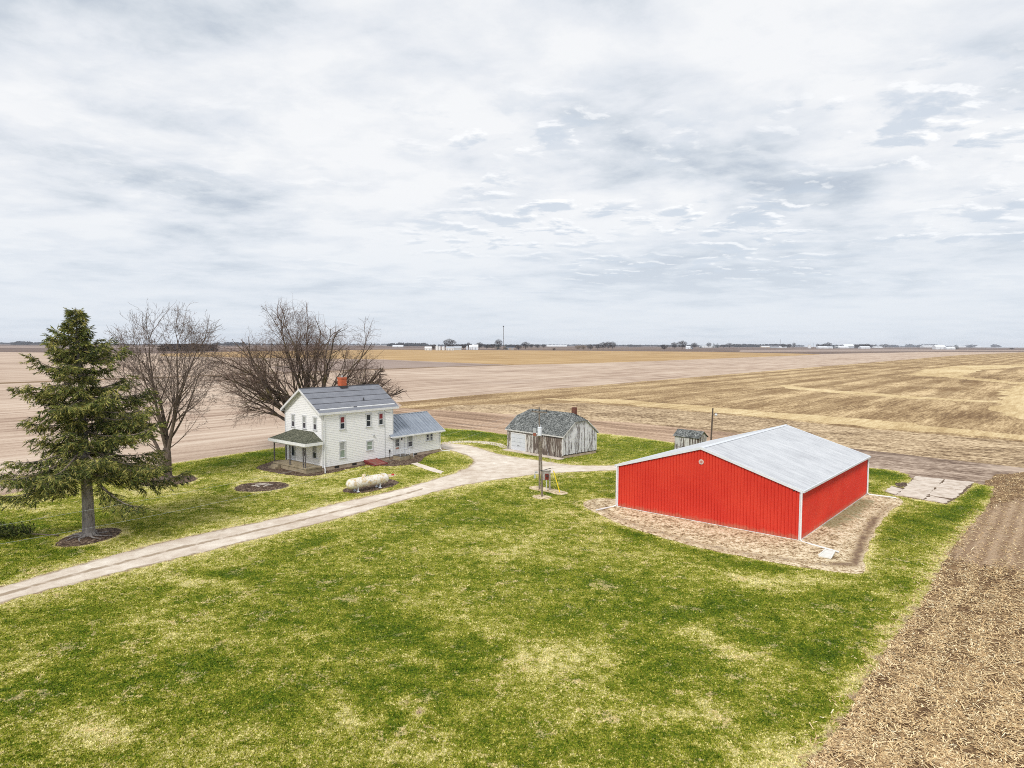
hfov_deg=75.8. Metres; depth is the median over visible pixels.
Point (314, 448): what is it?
window
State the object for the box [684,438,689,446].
door
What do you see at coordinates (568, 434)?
old shed
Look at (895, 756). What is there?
corn straw
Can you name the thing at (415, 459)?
dirt bed
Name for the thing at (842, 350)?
field
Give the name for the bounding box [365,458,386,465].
cellar door
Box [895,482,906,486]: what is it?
dirt patch
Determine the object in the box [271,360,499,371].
field
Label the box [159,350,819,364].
field
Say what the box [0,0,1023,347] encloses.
sky
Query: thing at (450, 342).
bare tree
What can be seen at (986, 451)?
field
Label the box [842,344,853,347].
farm shed
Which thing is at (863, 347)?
distant house
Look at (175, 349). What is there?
distant treeline
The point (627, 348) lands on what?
ground
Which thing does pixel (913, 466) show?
dirt patch
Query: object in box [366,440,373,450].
window
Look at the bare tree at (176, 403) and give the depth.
66.01 m
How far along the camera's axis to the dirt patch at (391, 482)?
64.07 m
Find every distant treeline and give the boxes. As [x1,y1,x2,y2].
[0,341,70,344]
[111,342,426,345]
[156,344,217,350]
[427,344,656,346]
[657,344,877,347]
[876,344,1001,346]
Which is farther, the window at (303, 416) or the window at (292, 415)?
the window at (292, 415)
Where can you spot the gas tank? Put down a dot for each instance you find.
(364, 480)
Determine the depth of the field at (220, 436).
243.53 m
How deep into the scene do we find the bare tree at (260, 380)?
84.83 m
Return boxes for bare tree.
[87,299,228,481]
[191,293,409,430]
[443,339,455,346]
[494,339,502,347]
[677,340,686,346]
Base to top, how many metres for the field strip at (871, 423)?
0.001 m
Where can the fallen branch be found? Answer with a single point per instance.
(12, 529)
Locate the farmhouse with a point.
(343, 421)
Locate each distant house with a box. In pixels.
[858,346,869,348]
[932,345,945,348]
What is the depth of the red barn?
51.84 m
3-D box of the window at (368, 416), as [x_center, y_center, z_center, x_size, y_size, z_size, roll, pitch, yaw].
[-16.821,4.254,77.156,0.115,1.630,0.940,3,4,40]
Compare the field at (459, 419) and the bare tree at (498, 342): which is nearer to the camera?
the field at (459, 419)
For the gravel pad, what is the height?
0.260 m
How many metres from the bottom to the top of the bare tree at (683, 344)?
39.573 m
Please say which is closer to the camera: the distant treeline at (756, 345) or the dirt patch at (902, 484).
the dirt patch at (902, 484)
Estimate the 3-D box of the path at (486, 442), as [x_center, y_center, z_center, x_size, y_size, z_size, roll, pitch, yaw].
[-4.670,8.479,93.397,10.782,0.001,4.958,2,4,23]
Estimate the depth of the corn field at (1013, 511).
34.34 m
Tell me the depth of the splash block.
43.59 m
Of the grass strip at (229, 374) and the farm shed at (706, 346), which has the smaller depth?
the grass strip at (229, 374)
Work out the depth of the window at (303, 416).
74.47 m
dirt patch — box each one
[343,479,398,492]
[529,486,567,494]
[532,495,551,498]
[851,448,1023,483]
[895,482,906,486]
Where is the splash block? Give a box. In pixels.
[818,548,835,558]
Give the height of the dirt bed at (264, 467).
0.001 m
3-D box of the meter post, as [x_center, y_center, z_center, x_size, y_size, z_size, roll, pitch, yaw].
[3.283,9.371,63.533,0.990,2.020,0.350,0,3,0]
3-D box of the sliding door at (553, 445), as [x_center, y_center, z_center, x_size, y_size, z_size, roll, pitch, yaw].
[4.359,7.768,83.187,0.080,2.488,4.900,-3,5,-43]
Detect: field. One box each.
[0,346,496,348]
[0,352,1018,494]
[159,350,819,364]
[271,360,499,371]
[393,408,738,442]
[397,352,1023,441]
[432,403,1023,467]
[739,349,1023,351]
[805,472,1023,767]
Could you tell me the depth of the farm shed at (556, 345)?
7421.00 m
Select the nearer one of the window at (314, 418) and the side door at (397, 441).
the window at (314, 418)
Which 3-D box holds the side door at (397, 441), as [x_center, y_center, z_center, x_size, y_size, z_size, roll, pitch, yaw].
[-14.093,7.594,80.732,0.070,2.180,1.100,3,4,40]
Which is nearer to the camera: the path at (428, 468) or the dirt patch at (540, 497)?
the dirt patch at (540, 497)
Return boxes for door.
[290,445,295,460]
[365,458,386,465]
[394,437,400,454]
[511,432,525,451]
[533,434,560,456]
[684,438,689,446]
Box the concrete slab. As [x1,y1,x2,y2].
[885,476,973,503]
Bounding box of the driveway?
[0,444,615,603]
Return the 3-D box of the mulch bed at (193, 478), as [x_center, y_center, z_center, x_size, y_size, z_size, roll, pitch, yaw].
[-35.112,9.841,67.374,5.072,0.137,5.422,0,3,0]
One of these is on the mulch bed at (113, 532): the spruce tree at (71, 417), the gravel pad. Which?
the spruce tree at (71, 417)
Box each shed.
[446,346,453,349]
[454,346,461,349]
[502,407,598,459]
[546,345,566,346]
[673,429,707,448]
[699,345,713,347]
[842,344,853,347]
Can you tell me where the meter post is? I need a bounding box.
[542,470,550,489]
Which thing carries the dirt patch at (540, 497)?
on the lawn at (568, 514)
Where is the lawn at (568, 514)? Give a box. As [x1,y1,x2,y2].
[0,428,994,767]
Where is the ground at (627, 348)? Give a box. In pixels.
[0,344,1023,353]
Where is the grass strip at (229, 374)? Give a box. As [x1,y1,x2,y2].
[0,365,498,383]
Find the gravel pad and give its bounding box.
[583,493,902,573]
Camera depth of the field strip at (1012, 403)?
166.39 m
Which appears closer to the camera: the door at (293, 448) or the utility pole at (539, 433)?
the utility pole at (539, 433)
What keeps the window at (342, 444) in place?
in the farmhouse
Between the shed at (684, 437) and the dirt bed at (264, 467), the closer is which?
the dirt bed at (264, 467)
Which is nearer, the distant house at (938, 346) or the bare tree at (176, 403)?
the bare tree at (176, 403)
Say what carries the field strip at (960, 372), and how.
on the field at (763, 391)
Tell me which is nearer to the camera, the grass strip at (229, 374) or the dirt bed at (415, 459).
the dirt bed at (415, 459)
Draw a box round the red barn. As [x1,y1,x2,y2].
[596,424,895,552]
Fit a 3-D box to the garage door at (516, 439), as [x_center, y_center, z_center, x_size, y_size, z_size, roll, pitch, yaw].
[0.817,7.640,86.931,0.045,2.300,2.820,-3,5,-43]
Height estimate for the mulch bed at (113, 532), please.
0.130 m
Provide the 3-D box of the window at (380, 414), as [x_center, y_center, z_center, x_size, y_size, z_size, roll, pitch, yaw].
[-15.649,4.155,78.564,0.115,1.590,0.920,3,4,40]
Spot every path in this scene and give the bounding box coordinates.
[412,462,443,473]
[442,441,506,448]
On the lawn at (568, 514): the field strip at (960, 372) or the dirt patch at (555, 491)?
the dirt patch at (555, 491)
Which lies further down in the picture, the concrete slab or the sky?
the concrete slab
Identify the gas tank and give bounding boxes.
[346,473,388,491]
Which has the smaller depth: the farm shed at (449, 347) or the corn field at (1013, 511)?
the corn field at (1013, 511)
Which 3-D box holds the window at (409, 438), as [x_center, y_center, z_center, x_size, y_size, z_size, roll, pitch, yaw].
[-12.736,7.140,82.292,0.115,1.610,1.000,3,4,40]
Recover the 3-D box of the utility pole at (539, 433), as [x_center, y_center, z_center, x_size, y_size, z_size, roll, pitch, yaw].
[2.631,6.415,63.687,1.500,8.302,0.745,0,3,0]
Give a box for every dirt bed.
[256,460,365,475]
[380,452,435,465]
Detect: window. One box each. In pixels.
[291,414,294,427]
[302,415,305,428]
[312,416,317,430]
[312,446,316,459]
[339,415,345,429]
[339,441,346,458]
[365,413,371,427]
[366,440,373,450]
[378,412,383,425]
[407,436,413,447]
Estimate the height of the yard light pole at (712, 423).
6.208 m
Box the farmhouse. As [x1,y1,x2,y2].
[268,375,449,473]
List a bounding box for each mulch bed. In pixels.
[55,528,120,546]
[141,476,197,485]
[234,482,288,491]
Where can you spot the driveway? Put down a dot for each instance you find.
(486, 465)
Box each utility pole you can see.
[532,407,546,488]
[540,441,550,496]
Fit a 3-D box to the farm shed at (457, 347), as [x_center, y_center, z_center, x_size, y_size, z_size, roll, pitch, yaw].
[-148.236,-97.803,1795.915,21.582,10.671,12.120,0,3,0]
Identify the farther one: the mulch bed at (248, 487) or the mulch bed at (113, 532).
the mulch bed at (248, 487)
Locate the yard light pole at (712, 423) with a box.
[710,408,716,439]
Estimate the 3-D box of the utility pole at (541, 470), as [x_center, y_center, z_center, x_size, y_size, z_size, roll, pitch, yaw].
[3.187,7.970,61.147,1.498,5.505,0.272,-3,5,-43]
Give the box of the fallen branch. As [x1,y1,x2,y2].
[0,519,58,538]
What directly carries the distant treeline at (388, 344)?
on the ground at (627, 348)
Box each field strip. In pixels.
[543,398,1023,440]
[780,385,995,402]
[909,364,1023,383]
[988,384,1023,419]
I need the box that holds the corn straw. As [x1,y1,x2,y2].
[773,472,1023,767]
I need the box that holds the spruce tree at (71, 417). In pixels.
[0,307,192,541]
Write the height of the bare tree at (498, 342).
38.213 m
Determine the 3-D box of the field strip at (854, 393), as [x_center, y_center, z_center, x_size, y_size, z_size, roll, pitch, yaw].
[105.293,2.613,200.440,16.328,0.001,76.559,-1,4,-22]
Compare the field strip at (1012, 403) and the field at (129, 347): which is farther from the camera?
the field at (129, 347)
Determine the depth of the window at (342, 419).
74.37 m

